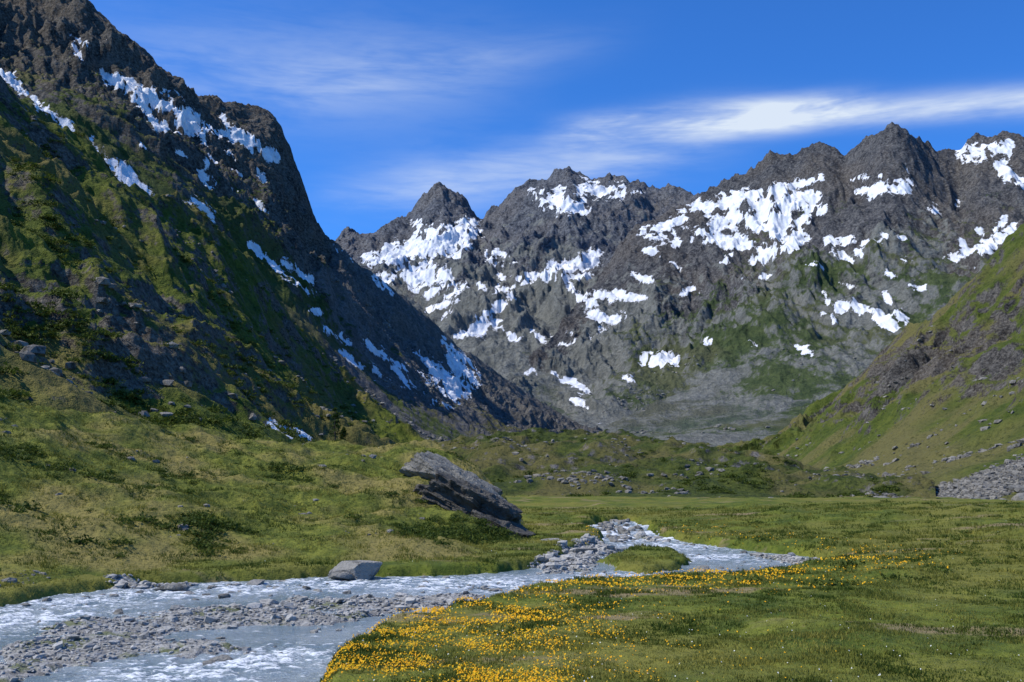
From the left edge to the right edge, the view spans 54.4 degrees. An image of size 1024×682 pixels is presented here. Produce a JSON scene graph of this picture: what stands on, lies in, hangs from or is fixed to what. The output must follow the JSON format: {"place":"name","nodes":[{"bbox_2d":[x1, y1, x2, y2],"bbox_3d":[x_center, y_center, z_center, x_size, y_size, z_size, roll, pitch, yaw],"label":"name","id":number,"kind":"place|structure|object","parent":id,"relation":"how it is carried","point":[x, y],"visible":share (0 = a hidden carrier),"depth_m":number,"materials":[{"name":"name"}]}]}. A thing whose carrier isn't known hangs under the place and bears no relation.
{"place":"outdoors","nodes":[
{"label":"outdoors","id":0,"kind":"place"},
{"bbox_2d":[0,75,465,458],"bbox_3d":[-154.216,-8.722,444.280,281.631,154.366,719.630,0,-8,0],"label":"steep hillside","id":1,"kind":"structure","parent":0,"point":[30,261],"depth_m":228.35,"materials":[{"name":"green plant"}]},
{"bbox_2d":[0,108,410,440],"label":"hillside rocks","id":2,"kind":"object","parent":1,"relation":"on","point":[27,352],"visible":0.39,"depth_m":180.73,"materials":[{"name":"grey stone"}]},
{"bbox_2d":[0,102,419,443],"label":"hillside shrubs","id":3,"kind":"object","parent":1,"relation":"on","point":[60,324],"visible":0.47,"depth_m":167.22,"materials":[{"name":"green plant"}]},
{"bbox_2d":[0,397,523,585],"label":"grassy bank","id":4,"kind":"structure","parent":0,"point":[18,542],"depth_m":81.60,"materials":[{"name":"green plant"}]},
{"bbox_2d":[0,418,509,586],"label":"bank rocks","id":5,"kind":"object","parent":4,"relation":"on","point":[180,526],"visible":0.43,"depth_m":72.56,"materials":[{"name":"grey stone"}]},
{"bbox_2d":[0,388,516,569],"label":"alpine shrubs","id":6,"kind":"object","parent":4,"relation":"on","point":[202,519],"visible":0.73,"depth_m":77.41,"materials":[{"name":"green plant"}]},
{"bbox_2d":[329,407,343,439],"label":"larch tree","id":7,"kind":"object","parent":4,"relation":"on","point":[336,421],"visible":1,"depth_m":128.64,"materials":[{"name":"green plant"}]},
{"bbox_2d":[339,426,347,440],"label":"larch tree","id":8,"kind":"object","parent":4,"relation":"on","point":[342,436],"visible":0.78,"depth_m":129.60,"materials":[{"name":"green plant"}]},
{"bbox_2d":[399,451,534,538],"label":"rock outcrop","id":9,"kind":"object","parent":4,"relation":"on","point":[451,486],"visible":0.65,"depth_m":93.49,"materials":[{"name":"grey stone"}]},
{"bbox_2d":[0,0,602,441],"bbox_3d":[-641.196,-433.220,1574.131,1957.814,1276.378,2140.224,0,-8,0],"label":"rocky mountain","id":10,"kind":"structure","parent":0,"point":[142,118],"depth_m":1257.29,"materials":[{"name":"grey stone"}]},
{"bbox_2d":[326,266,576,440],"bbox_3d":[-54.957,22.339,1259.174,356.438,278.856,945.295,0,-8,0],"label":"talus boulders","id":11,"kind":"object","parent":10,"relation":"on","point":[431,384],"visible":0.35,"depth_m":1243.76,"materials":[{"name":"grey stone"}]},
{"bbox_2d":[0,521,810,681],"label":"river","id":12,"kind":"structure","parent":0,"point":[305,656],"depth_m":44.38,"materials":[{"name":"liquid"}]},
{"bbox_2d":[152,583,189,590],"bbox_3d":[-18.112,13.233,53.360,1.986,0.435,1.401,-3,-8,21],"label":"boulder","id":13,"kind":"object","parent":12,"relation":"in","point":[176,587],"visible":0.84,"depth_m":52.79,"materials":[{"name":"grey stone"}]},
{"bbox_2d":[246,579,264,584],"bbox_3d":[-14.547,13.674,56.226,1.036,0.320,1.251,0,-8,0],"label":"boulder","id":14,"kind":"object","parent":12,"relation":"in","point":[256,582],"visible":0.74,"depth_m":56.04,"materials":[{"name":"grey stone"}]},
{"bbox_2d":[330,571,353,579],"bbox_3d":[-10.099,13.886,58.905,1.472,0.464,1.260,-6,-10,39],"label":"boulder","id":15,"kind":"object","parent":12,"relation":"in","point":[341,575],"visible":1,"depth_m":58.53,"materials":[{"name":"grey stone"}]},
{"bbox_2d":[328,560,381,579],"bbox_3d":[-9.386,13.798,59.679,3.386,1.208,1.973,0,-8,0],"label":"boulder","id":16,"kind":"object","parent":12,"relation":"in","point":[363,569],"visible":0.76,"depth_m":58.95,"materials":[{"name":"grey stone"}]},
{"bbox_2d":[21,518,778,664],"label":"river rocks","id":17,"kind":"object","parent":12,"relation":"in","point":[607,526],"visible":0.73,"depth_m":55.42,"materials":[{"name":"grey stone"}]},
{"bbox_2d":[0,531,819,681],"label":"river gravel","id":18,"kind":"structure","parent":12,"relation":"on","point":[559,564],"depth_m":42.80,"materials":[{"name":"grey gravel"}]},
{"bbox_2d":[574,548,597,552],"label":"boulder","id":19,"kind":"object","parent":12,"relation":"in","point":[583,550],"visible":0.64,"depth_m":77.50,"materials":[{"name":"grey stone"}]},
{"bbox_2d":[695,565,709,571],"bbox_3d":[12.029,14.587,62.894,1.012,0.770,1.182,0,-8,0],"label":"boulder","id":20,"kind":"object","parent":12,"relation":"in","point":[701,567],"visible":0.3,"depth_m":62.72,"materials":[{"name":"grey stone"}]},
{"bbox_2d":[0,394,1023,681],"bbox_3d":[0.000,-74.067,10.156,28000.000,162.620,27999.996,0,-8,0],"label":"meadow","id":21,"kind":"structure","parent":0,"point":[416,569],"depth_m":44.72,"materials":[{"name":"green plant"}]},
{"bbox_2d":[321,524,961,681],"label":"yellow wildflowers","id":22,"kind":"object","parent":21,"relation":"on","point":[435,609],"visible":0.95,"depth_m":34.00,"materials":[{"name":"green plant"}]},
{"bbox_2d":[346,543,1010,681],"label":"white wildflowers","id":23,"kind":"object","parent":21,"relation":"on","point":[691,641],"visible":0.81,"depth_m":30.73,"materials":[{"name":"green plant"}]},
{"bbox_2d":[725,499,1023,586],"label":"meadow shrubs","id":24,"kind":"object","parent":21,"relation":"on","point":[844,583],"visible":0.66,"depth_m":59.46,"materials":[{"name":"green plant"}]},
{"bbox_2d":[89,0,1023,240],"label":"sky","id":25,"kind":"structure","parent":0,"point":[376,104],"materials":[{"name":"blue"}]},
{"bbox_2d":[335,166,811,432],"bbox_3d":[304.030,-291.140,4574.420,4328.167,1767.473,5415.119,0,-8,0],"label":"snowy peaks","id":26,"kind":"object","parent":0,"point":[507,282],"visible":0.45,"depth_m":4253.12,"materials":[{"name":"grey stone"}]},
{"bbox_2d":[438,427,935,498],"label":"moraine hill","id":27,"kind":"structure","parent":0,"point":[497,462],"depth_m":341.95,"materials":[{"name":"green plant"}]},
{"bbox_2d":[449,430,901,497],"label":"moraine rocks","id":28,"kind":"object","parent":27,"relation":"on","point":[629,488],"visible":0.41,"depth_m":299.91,"materials":[{"name":"grey stone"}]},
{"bbox_2d":[447,428,909,497],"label":"moraine shrubs","id":29,"kind":"object","parent":27,"relation":"on","point":[885,487],"visible":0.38,"depth_m":291.74,"materials":[{"name":"green plant"}]},
{"bbox_2d":[499,122,1023,446],"bbox_3d":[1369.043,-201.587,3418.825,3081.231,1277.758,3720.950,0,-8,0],"label":"rocky massif","id":30,"kind":"structure","parent":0,"point":[870,248],"depth_m":3041.47,"materials":[{"name":"grey stone"}]},
{"bbox_2d":[567,342,862,441],"bbox_3d":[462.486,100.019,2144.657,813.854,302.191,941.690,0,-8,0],"label":"cirque boulders","id":31,"kind":"object","parent":30,"relation":"on","point":[638,398],"visible":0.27,"depth_m":2302.34,"materials":[{"name":"grey stone"}]},
{"bbox_2d":[717,223,1023,499],"bbox_3d":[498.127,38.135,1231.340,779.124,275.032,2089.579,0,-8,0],"label":"hillside","id":32,"kind":"structure","parent":0,"point":[965,320],"depth_m":681.08,"materials":[{"name":"green plant"}]},
{"bbox_2d":[762,312,1023,500],"bbox_3d":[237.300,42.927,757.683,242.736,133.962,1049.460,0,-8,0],"label":"slope boulders","id":33,"kind":"object","parent":32,"relation":"on","point":[1018,496],"visible":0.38,"depth_m":395.73,"materials":[{"name":"grey stone"}]},
{"bbox_2d":[935,454,1023,499],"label":"scree boulders","id":34,"kind":"object","parent":32,"relation":"on","point":[979,485],"visible":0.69,"depth_m":271.92,"materials":[{"name":"grey stone"}]}
]}

